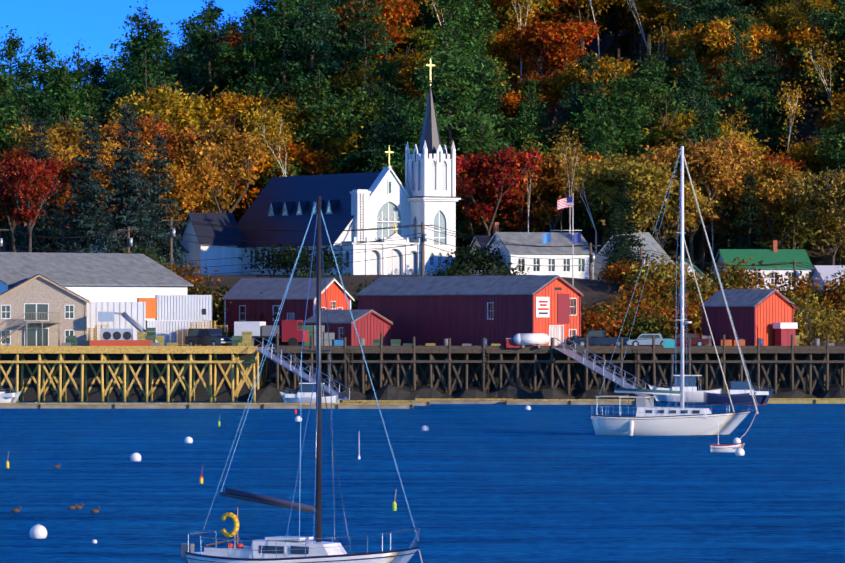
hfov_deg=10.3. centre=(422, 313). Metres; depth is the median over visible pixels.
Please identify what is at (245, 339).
dock clutter
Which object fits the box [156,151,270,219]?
deciduous tree
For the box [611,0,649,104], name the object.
birch tree
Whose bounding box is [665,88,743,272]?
pine tree
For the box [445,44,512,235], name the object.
pine tree
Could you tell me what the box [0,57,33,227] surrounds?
pine tree
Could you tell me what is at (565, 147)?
birch tree
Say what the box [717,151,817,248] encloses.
deciduous tree
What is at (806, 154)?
deciduous tree
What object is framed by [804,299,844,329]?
shrub
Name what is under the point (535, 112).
pine tree
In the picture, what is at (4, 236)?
pine tree
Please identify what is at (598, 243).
deciduous tree
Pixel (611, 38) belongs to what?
deciduous tree
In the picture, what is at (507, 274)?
shrub
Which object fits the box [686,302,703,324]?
shrub
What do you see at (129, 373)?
piers
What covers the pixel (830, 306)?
shrub
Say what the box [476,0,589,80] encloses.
deciduous tree
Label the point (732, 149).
deciduous tree
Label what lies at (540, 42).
deciduous tree
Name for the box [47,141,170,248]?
deciduous tree
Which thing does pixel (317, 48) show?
pine tree
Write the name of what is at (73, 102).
pine tree
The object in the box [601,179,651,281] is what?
spruce tree
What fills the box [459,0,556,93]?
deciduous tree
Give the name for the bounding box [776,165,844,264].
deciduous tree
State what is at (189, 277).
shrub
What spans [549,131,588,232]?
birch tree
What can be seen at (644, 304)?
shrub
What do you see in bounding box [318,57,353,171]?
deciduous tree
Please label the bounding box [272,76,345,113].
deciduous tree
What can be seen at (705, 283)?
shrub
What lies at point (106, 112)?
pine tree
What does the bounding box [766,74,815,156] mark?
birch tree
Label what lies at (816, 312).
shrub
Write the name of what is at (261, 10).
pine tree
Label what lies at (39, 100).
pine tree
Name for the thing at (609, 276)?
shrub
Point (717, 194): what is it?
birch tree
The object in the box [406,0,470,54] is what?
pine tree
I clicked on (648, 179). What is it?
deciduous tree
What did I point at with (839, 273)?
shrub
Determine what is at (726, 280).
shrub
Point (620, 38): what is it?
pine tree
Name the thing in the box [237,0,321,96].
pine tree
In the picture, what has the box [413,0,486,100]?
pine tree
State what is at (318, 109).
pine tree
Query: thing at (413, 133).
pine tree
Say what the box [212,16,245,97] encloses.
pine tree
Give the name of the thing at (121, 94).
pine tree
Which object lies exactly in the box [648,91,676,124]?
birch tree
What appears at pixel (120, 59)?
pine tree
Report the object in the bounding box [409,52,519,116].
deciduous tree
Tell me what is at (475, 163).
deciduous tree
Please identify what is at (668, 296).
shrub
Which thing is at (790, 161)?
deciduous tree
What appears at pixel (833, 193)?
deciduous tree
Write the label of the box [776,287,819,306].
shrub
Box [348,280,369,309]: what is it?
shrub
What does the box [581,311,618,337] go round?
shrub
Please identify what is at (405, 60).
deciduous tree
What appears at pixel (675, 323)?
shrub
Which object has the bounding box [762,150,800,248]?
birch tree
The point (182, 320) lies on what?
yard props and vehicles
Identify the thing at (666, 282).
shrub
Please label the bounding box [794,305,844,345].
shrub
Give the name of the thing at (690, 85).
pine tree
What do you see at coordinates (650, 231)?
deciduous tree
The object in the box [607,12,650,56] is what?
pine tree
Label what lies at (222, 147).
deciduous tree
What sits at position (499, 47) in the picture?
deciduous tree
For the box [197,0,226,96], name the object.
pine tree
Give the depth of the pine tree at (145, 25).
672.36 m
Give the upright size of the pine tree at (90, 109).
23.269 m
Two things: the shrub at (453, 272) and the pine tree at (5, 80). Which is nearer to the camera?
the shrub at (453, 272)
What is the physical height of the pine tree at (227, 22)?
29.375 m
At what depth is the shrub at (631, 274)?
526.63 m
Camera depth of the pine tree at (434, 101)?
700.57 m
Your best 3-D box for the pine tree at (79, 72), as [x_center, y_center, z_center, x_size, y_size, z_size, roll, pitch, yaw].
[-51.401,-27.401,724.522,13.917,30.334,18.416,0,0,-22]
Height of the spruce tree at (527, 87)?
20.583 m
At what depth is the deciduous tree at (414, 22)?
676.47 m
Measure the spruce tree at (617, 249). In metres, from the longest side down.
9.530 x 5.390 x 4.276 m
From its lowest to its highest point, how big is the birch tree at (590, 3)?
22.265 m
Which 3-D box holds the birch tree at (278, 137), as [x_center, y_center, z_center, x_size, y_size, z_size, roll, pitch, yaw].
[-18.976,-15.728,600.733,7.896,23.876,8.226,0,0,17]
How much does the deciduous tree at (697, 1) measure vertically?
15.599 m
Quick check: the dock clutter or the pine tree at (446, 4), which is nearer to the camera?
the dock clutter
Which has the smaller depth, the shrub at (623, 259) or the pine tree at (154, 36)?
the shrub at (623, 259)
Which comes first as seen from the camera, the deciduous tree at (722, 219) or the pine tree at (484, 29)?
the deciduous tree at (722, 219)
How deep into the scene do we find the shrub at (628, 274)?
529.77 m
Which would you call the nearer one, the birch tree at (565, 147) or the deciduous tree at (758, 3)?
the birch tree at (565, 147)
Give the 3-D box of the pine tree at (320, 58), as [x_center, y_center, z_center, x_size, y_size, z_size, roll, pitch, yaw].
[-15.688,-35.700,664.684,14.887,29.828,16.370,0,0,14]
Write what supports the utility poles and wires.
on the ground
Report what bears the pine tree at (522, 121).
on the ground
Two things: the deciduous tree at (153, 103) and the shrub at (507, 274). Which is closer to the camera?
the shrub at (507, 274)
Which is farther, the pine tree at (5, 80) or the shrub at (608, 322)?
the pine tree at (5, 80)
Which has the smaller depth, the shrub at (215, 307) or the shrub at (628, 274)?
the shrub at (215, 307)
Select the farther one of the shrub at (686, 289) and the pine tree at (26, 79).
the pine tree at (26, 79)
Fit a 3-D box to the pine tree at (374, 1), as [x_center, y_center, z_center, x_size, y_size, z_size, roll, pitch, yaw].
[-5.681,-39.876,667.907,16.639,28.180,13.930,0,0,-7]
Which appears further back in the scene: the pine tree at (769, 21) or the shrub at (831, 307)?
the pine tree at (769, 21)
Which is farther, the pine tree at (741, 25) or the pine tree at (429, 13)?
the pine tree at (429, 13)
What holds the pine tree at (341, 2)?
on the ground
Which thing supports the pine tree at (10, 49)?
on the ground
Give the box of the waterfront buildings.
[0,252,797,345]
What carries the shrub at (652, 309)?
on the ground
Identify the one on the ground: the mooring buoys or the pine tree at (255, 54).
the pine tree at (255, 54)
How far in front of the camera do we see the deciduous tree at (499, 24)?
668.01 m
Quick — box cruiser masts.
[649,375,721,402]
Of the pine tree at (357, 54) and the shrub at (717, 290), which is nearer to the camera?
the shrub at (717, 290)
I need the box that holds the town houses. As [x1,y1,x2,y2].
[465,222,844,299]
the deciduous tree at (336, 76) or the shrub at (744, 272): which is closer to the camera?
the shrub at (744, 272)
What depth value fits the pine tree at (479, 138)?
600.64 m
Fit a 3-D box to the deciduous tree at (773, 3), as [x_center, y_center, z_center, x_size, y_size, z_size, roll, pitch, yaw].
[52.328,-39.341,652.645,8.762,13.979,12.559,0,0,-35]
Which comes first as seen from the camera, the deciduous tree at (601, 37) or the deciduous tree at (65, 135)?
the deciduous tree at (65, 135)
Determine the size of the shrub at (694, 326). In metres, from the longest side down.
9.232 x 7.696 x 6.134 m
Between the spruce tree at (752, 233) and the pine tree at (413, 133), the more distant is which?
the pine tree at (413, 133)
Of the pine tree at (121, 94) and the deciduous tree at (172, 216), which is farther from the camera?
the pine tree at (121, 94)
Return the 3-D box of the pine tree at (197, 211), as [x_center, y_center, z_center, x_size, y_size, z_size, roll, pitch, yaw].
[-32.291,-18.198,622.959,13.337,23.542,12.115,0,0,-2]
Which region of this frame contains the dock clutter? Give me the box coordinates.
[61,328,834,345]
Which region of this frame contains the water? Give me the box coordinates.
[0,401,844,562]
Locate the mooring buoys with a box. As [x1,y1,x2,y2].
[6,403,744,542]
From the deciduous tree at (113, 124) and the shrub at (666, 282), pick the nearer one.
the shrub at (666, 282)
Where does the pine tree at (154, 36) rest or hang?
on the ground
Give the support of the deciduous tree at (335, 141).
on the ground
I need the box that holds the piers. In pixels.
[0,333,844,401]
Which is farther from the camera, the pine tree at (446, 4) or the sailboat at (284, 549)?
the pine tree at (446, 4)
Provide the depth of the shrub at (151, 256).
527.81 m
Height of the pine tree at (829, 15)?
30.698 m
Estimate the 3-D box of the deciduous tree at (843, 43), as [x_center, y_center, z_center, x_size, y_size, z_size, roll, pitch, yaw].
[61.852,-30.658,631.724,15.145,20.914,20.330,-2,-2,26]
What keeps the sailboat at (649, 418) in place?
on the water
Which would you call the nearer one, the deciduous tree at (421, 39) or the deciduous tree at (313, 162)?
the deciduous tree at (313, 162)
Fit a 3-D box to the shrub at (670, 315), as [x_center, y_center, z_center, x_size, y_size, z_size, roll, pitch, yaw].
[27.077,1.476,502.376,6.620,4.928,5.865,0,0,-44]
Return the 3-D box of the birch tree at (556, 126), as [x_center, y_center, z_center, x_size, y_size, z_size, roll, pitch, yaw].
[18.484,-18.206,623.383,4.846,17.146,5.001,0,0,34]
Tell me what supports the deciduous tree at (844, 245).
on the ground
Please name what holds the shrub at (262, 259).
on the ground
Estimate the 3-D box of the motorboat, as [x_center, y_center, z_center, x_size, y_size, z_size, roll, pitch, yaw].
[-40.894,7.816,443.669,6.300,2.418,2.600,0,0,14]
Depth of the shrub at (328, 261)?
533.11 m
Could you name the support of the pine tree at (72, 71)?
on the ground
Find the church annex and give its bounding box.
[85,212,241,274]
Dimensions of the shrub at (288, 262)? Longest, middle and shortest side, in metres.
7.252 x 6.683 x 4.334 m
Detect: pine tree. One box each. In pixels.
[0,25,36,251]
[0,43,52,250]
[0,50,98,234]
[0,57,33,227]
[0,60,106,220]
[0,210,11,242]
[9,93,85,248]
[12,106,39,129]
[25,32,63,96]
[46,56,79,126]
[66,38,105,105]
[75,78,108,129]
[80,51,114,128]
[91,72,117,117]
[91,103,138,213]
[91,109,132,228]
[92,61,141,117]
[94,17,144,93]
[94,72,136,119]
[96,97,164,228]
[102,0,185,100]
[107,29,151,101]
[112,41,179,188]
[116,18,197,96]
[153,58,196,95]
[159,38,217,132]
[168,11,224,95]
[169,13,219,93]
[171,89,206,229]
[178,0,248,136]
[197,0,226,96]
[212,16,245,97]
[216,8,306,131]
[221,12,239,84]
[226,0,277,124]
[229,2,266,88]
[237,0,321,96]
[238,0,350,112]
[242,17,300,101]
[254,56,373,188]
[266,0,354,83]
[273,0,353,104]
[320,1,366,61]
[327,0,368,61]
[333,0,406,95]
[334,0,438,62]
[336,54,419,172]
[357,81,416,187]
[374,80,480,233]
[382,26,526,249]
[404,0,518,149]
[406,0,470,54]
[407,0,506,219]
[409,0,439,102]
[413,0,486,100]
[415,52,473,220]
[439,53,519,249]
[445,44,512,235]
[455,107,512,241]
[496,82,566,231]
[497,99,558,231]
[545,76,602,232]
[546,48,626,154]
[551,98,635,247]
[553,6,619,58]
[557,53,661,227]
[581,9,624,55]
[589,43,692,231]
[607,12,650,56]
[613,7,625,56]
[616,10,627,56]
[641,42,752,162]
[644,0,732,97]
[651,28,659,54]
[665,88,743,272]
[677,0,769,30]
[704,7,774,209]
[732,0,783,61]
[753,1,814,61]
[783,0,844,111]
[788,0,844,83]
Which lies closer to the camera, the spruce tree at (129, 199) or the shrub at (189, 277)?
the shrub at (189, 277)
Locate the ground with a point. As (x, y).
(594, 292)
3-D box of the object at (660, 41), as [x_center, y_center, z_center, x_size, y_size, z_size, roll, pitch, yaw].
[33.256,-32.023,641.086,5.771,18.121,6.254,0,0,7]
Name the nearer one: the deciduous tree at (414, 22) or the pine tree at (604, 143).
the pine tree at (604, 143)
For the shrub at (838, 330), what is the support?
on the ground
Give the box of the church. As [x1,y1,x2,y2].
[237,57,460,274]
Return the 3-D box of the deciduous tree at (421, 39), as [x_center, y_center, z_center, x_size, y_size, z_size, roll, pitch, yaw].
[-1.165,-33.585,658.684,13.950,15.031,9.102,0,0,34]
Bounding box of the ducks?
[11,463,99,512]
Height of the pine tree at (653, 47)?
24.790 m
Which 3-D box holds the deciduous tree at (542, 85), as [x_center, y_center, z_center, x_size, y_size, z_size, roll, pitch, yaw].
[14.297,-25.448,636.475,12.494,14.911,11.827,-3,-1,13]
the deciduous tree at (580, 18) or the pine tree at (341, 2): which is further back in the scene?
the pine tree at (341, 2)
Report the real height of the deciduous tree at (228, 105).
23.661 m
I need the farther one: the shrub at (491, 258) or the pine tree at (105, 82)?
the pine tree at (105, 82)
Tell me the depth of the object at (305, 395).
439.79 m
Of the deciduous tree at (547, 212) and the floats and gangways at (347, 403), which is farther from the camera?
the deciduous tree at (547, 212)
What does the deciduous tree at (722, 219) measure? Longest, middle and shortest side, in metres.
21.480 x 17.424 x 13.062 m
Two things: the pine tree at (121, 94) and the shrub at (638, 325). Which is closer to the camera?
the shrub at (638, 325)
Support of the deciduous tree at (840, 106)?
on the ground
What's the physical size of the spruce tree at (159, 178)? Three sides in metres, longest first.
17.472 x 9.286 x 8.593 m
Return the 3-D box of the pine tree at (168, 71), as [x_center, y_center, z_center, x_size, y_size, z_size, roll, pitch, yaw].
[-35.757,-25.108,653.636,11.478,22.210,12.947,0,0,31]
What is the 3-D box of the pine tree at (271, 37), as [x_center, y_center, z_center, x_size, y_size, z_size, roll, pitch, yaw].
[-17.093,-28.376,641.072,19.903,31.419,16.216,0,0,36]
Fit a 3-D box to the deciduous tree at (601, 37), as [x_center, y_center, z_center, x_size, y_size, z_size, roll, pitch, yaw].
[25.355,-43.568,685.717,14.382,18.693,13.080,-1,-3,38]
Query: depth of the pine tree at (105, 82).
663.73 m
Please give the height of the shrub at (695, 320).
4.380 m
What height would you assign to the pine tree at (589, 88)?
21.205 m
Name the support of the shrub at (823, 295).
on the ground
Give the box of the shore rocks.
[256,372,844,401]
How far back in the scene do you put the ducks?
209.93 m
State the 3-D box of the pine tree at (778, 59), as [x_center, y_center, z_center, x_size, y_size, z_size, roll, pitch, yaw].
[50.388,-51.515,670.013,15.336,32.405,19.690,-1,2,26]
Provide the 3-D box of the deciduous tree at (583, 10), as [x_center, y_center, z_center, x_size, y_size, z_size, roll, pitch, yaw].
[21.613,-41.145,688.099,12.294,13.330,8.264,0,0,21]
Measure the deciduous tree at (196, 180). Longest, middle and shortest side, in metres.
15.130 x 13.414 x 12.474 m
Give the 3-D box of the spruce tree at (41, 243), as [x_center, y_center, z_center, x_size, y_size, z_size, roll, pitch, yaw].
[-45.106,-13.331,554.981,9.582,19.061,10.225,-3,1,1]
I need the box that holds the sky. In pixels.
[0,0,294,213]
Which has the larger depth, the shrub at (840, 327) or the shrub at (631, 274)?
the shrub at (631, 274)
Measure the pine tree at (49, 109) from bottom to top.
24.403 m
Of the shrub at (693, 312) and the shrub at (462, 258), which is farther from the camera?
the shrub at (462, 258)
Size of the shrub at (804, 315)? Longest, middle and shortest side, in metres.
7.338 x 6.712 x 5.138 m
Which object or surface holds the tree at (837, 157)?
on the ground
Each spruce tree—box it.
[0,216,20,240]
[5,120,79,252]
[52,113,122,252]
[99,102,173,267]
[134,134,197,273]
[356,122,396,172]
[505,76,567,226]
[595,203,634,280]
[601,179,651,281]
[624,57,656,152]
[709,152,769,267]
[732,176,768,248]
[742,38,796,158]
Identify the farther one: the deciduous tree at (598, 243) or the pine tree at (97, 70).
the pine tree at (97, 70)
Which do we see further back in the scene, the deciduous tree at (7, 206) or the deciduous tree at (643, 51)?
the deciduous tree at (643, 51)
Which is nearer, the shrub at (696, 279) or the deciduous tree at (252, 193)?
the shrub at (696, 279)
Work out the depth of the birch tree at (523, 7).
648.16 m
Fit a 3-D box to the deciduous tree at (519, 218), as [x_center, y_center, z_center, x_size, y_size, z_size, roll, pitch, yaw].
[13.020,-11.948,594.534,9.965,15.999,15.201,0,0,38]
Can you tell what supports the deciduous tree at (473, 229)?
on the ground
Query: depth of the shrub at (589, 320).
494.88 m
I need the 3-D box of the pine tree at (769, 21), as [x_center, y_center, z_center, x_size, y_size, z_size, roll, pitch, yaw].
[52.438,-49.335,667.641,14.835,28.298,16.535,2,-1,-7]
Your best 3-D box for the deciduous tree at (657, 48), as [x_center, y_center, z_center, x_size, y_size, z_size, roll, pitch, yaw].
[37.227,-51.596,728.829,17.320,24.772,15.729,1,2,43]
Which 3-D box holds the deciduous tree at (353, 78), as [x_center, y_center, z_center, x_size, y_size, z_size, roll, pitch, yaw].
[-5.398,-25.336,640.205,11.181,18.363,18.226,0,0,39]
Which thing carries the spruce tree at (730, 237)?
on the ground
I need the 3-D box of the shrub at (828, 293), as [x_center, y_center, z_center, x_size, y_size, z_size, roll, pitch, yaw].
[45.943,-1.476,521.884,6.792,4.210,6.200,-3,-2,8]
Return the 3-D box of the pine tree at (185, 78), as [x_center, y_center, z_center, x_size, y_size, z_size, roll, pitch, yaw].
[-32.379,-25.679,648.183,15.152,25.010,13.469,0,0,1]
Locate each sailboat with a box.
[181,196,422,562]
[591,146,758,438]
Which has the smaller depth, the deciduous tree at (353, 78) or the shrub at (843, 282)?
the shrub at (843, 282)
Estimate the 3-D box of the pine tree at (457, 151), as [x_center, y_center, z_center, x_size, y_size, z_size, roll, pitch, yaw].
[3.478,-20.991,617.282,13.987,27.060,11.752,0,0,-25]
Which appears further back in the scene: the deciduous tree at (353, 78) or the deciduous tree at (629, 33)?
the deciduous tree at (629, 33)
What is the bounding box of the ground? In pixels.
[0,20,844,383]
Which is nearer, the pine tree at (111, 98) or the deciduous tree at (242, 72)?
the pine tree at (111, 98)
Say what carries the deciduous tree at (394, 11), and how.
on the ground
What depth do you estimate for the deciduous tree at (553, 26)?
672.36 m
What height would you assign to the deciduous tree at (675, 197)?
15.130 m
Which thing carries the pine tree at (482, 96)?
on the ground
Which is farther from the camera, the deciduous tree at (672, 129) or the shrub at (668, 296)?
the deciduous tree at (672, 129)
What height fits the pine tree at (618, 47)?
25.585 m
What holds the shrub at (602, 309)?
on the ground
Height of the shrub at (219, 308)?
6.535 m
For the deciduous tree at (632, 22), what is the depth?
676.48 m
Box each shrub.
[102,242,170,269]
[156,259,220,291]
[187,280,207,294]
[187,281,227,309]
[187,284,229,332]
[187,285,231,332]
[233,292,275,335]
[239,241,306,274]
[270,244,314,275]
[286,244,349,276]
[291,263,331,277]
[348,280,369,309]
[427,258,474,275]
[443,244,490,274]
[456,242,505,274]
[479,258,529,275]
[490,267,519,275]
[581,300,622,323]
[581,302,638,345]
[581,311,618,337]
[583,310,620,337]
[591,260,632,284]
[600,279,665,312]
[603,257,655,283]
[606,295,674,335]
[608,262,643,285]
[613,305,668,345]
[615,303,668,339]
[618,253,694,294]
[619,299,676,316]
[621,257,678,292]
[622,311,685,345]
[624,278,674,304]
[628,288,700,312]
[635,290,715,317]
[639,276,705,303]
[643,254,697,286]
[645,273,686,289]
[647,273,713,307]
[654,305,695,338]
[655,306,701,338]
[656,303,701,345]
[675,310,701,338]
[676,270,728,293]
[677,272,708,289]
[684,308,701,338]
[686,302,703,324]
[688,262,756,295]
[704,281,763,296]
[707,256,779,289]
[723,281,763,288]
[751,267,825,305]
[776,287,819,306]
[780,290,811,305]
[788,285,819,303]
[793,303,826,340]
[794,298,844,344]
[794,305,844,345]
[795,301,841,339]
[796,296,843,331]
[799,303,844,342]
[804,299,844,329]
[806,282,844,308]
[808,297,844,322]
[810,283,844,309]
[815,276,844,305]
[817,317,844,339]
[819,274,844,291]
[826,266,844,281]
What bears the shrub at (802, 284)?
on the ground
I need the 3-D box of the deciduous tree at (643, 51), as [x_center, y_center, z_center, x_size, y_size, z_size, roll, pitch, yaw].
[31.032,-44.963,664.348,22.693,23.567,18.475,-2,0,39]
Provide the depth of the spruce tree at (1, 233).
655.55 m
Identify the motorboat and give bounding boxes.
[0,383,20,402]
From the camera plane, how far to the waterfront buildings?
479.16 m
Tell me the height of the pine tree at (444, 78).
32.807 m
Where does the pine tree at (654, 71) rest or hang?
on the ground
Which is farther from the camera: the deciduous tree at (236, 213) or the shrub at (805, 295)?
the deciduous tree at (236, 213)
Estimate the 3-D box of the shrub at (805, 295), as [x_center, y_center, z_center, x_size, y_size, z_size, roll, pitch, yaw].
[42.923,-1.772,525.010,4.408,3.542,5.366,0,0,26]
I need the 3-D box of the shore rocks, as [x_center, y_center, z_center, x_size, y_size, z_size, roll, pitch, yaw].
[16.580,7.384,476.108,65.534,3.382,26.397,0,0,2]
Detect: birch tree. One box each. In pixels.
[246,99,303,178]
[420,0,455,101]
[501,0,545,81]
[513,131,551,231]
[543,119,587,231]
[547,117,564,148]
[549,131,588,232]
[553,148,598,255]
[576,0,602,82]
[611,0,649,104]
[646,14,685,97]
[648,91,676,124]
[688,165,736,277]
[718,99,754,245]
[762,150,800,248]
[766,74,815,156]
[795,26,844,109]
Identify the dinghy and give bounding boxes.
[710,442,744,451]
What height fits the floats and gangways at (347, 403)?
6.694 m
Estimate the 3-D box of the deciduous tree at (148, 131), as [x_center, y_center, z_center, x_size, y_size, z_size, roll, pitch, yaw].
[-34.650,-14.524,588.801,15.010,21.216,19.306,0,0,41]
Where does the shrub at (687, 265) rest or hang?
on the ground
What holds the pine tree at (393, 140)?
on the ground
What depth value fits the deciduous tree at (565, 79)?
631.96 m
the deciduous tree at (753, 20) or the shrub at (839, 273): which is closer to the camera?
the shrub at (839, 273)
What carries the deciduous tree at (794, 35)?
on the ground
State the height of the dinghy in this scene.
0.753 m
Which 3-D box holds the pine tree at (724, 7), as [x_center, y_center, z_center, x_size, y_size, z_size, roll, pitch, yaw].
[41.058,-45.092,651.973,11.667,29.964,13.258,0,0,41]
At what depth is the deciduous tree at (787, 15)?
643.52 m
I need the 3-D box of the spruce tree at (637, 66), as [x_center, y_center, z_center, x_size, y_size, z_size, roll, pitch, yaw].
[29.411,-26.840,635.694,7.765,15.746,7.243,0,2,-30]
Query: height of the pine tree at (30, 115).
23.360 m
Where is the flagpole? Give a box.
[543,193,581,285]
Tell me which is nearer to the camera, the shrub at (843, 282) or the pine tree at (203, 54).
the shrub at (843, 282)
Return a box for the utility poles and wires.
[0,217,812,290]
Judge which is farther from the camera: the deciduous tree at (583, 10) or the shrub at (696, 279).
the deciduous tree at (583, 10)
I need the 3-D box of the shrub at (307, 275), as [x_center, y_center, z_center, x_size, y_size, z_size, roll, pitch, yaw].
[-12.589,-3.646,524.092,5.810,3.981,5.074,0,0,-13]
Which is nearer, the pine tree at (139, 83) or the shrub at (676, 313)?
the shrub at (676, 313)
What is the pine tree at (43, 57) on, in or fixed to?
on the ground
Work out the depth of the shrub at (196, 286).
514.26 m
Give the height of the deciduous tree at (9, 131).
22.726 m
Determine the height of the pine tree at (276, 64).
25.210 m
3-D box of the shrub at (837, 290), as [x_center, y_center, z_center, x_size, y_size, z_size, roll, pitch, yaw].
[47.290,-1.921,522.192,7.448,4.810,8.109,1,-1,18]
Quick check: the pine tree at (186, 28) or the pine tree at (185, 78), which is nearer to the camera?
the pine tree at (185, 78)
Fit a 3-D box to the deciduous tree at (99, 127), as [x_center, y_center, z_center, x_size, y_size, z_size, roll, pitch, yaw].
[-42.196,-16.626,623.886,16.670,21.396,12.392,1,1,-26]
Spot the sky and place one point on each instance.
(97, 22)
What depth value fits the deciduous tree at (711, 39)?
635.62 m
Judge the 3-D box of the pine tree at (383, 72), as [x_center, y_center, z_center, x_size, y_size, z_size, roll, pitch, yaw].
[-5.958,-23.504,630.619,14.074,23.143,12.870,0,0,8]
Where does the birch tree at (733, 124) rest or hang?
on the ground
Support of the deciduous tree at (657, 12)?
on the ground
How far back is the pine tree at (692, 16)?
641.87 m
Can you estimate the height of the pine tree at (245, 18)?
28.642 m
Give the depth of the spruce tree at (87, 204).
546.58 m
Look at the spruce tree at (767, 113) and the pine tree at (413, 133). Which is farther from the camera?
the spruce tree at (767, 113)
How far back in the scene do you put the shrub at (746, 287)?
523.08 m
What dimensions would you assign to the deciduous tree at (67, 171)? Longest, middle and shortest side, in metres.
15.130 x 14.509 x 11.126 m
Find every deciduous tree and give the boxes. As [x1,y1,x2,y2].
[0,121,24,158]
[0,147,46,251]
[0,155,64,251]
[3,109,132,248]
[19,156,110,248]
[26,117,133,227]
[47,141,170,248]
[84,111,216,216]
[86,108,113,227]
[102,72,233,229]
[125,143,232,228]
[135,158,233,230]
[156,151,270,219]
[171,114,270,212]
[192,86,314,181]
[201,19,348,86]
[209,184,248,222]
[225,128,294,214]
[236,95,371,175]
[249,133,336,188]
[268,93,365,169]
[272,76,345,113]
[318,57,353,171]
[321,74,418,172]
[324,0,427,65]
[328,61,428,110]
[350,18,423,58]
[375,44,435,112]
[381,24,453,115]
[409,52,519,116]
[456,143,553,235]
[456,170,506,239]
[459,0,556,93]
[467,3,505,65]
[474,24,545,86]
[475,160,557,231]
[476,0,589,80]
[495,74,564,129]
[502,17,605,143]
[504,147,608,231]
[544,53,639,117]
[545,4,568,76]
[557,0,601,68]
[557,0,628,58]
[563,1,615,59]
[571,151,684,232]
[583,189,612,252]
[599,3,619,57]
[607,0,635,74]
[609,31,613,52]
[613,0,650,73]
[616,0,646,75]
[619,151,673,235]
[630,176,717,248]
[631,0,699,80]
[634,131,770,263]
[641,99,773,266]
[655,31,659,55]
[656,17,772,108]
[664,11,775,119]
[688,0,742,18]
[688,135,769,248]
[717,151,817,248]
[732,0,774,70]
[737,166,833,249]
[743,148,813,247]
[748,23,844,146]
[756,0,840,97]
[759,0,823,77]
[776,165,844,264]
[777,131,843,253]
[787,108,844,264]
[806,167,844,244]
[808,84,844,135]
[826,213,844,260]
[833,30,844,62]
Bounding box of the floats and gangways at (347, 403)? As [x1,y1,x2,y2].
[0,337,844,408]
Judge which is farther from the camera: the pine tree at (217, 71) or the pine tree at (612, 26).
the pine tree at (612, 26)
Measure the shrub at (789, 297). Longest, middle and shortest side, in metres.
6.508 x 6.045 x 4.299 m
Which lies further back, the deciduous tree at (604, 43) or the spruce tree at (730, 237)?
the deciduous tree at (604, 43)
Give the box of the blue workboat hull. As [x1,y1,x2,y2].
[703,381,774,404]
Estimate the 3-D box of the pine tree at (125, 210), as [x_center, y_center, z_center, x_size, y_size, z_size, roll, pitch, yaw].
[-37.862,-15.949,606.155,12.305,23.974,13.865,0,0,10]
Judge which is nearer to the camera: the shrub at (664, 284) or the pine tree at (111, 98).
the shrub at (664, 284)
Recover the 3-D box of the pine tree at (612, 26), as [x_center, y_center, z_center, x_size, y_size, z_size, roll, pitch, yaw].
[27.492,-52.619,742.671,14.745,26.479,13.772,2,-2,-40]
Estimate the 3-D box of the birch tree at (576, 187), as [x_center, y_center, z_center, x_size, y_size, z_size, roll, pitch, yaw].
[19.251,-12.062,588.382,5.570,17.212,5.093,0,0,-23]
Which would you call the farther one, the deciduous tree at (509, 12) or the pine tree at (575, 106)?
the deciduous tree at (509, 12)
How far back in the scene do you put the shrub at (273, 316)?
503.28 m
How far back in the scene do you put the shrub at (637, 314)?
498.55 m
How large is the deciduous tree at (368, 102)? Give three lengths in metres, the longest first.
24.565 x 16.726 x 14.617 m
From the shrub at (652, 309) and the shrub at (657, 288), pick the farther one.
the shrub at (657, 288)
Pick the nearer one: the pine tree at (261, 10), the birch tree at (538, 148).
the birch tree at (538, 148)
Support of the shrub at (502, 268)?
on the ground
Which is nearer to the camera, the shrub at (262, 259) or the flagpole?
the flagpole
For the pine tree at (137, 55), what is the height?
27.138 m
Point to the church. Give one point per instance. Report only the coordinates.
(384, 197)
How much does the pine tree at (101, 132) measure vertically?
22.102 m
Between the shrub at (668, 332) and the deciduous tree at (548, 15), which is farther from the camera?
the deciduous tree at (548, 15)
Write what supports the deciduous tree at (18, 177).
on the ground
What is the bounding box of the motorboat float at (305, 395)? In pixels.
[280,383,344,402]
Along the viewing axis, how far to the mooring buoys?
278.52 m
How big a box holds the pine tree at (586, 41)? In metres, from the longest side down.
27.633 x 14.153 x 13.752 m
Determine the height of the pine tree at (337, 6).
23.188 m
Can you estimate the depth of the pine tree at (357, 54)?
644.96 m
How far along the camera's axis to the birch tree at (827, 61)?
625.21 m
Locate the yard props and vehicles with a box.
[87,295,809,347]
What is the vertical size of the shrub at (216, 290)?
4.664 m
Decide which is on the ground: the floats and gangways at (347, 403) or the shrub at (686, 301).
the shrub at (686, 301)
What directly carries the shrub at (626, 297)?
on the ground
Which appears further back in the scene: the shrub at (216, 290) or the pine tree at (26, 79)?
the pine tree at (26, 79)
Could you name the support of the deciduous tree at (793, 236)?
on the ground
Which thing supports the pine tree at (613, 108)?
on the ground
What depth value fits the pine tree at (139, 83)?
628.88 m
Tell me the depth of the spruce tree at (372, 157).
600.84 m
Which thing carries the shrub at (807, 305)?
on the ground
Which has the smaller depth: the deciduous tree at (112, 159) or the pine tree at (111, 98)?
the deciduous tree at (112, 159)

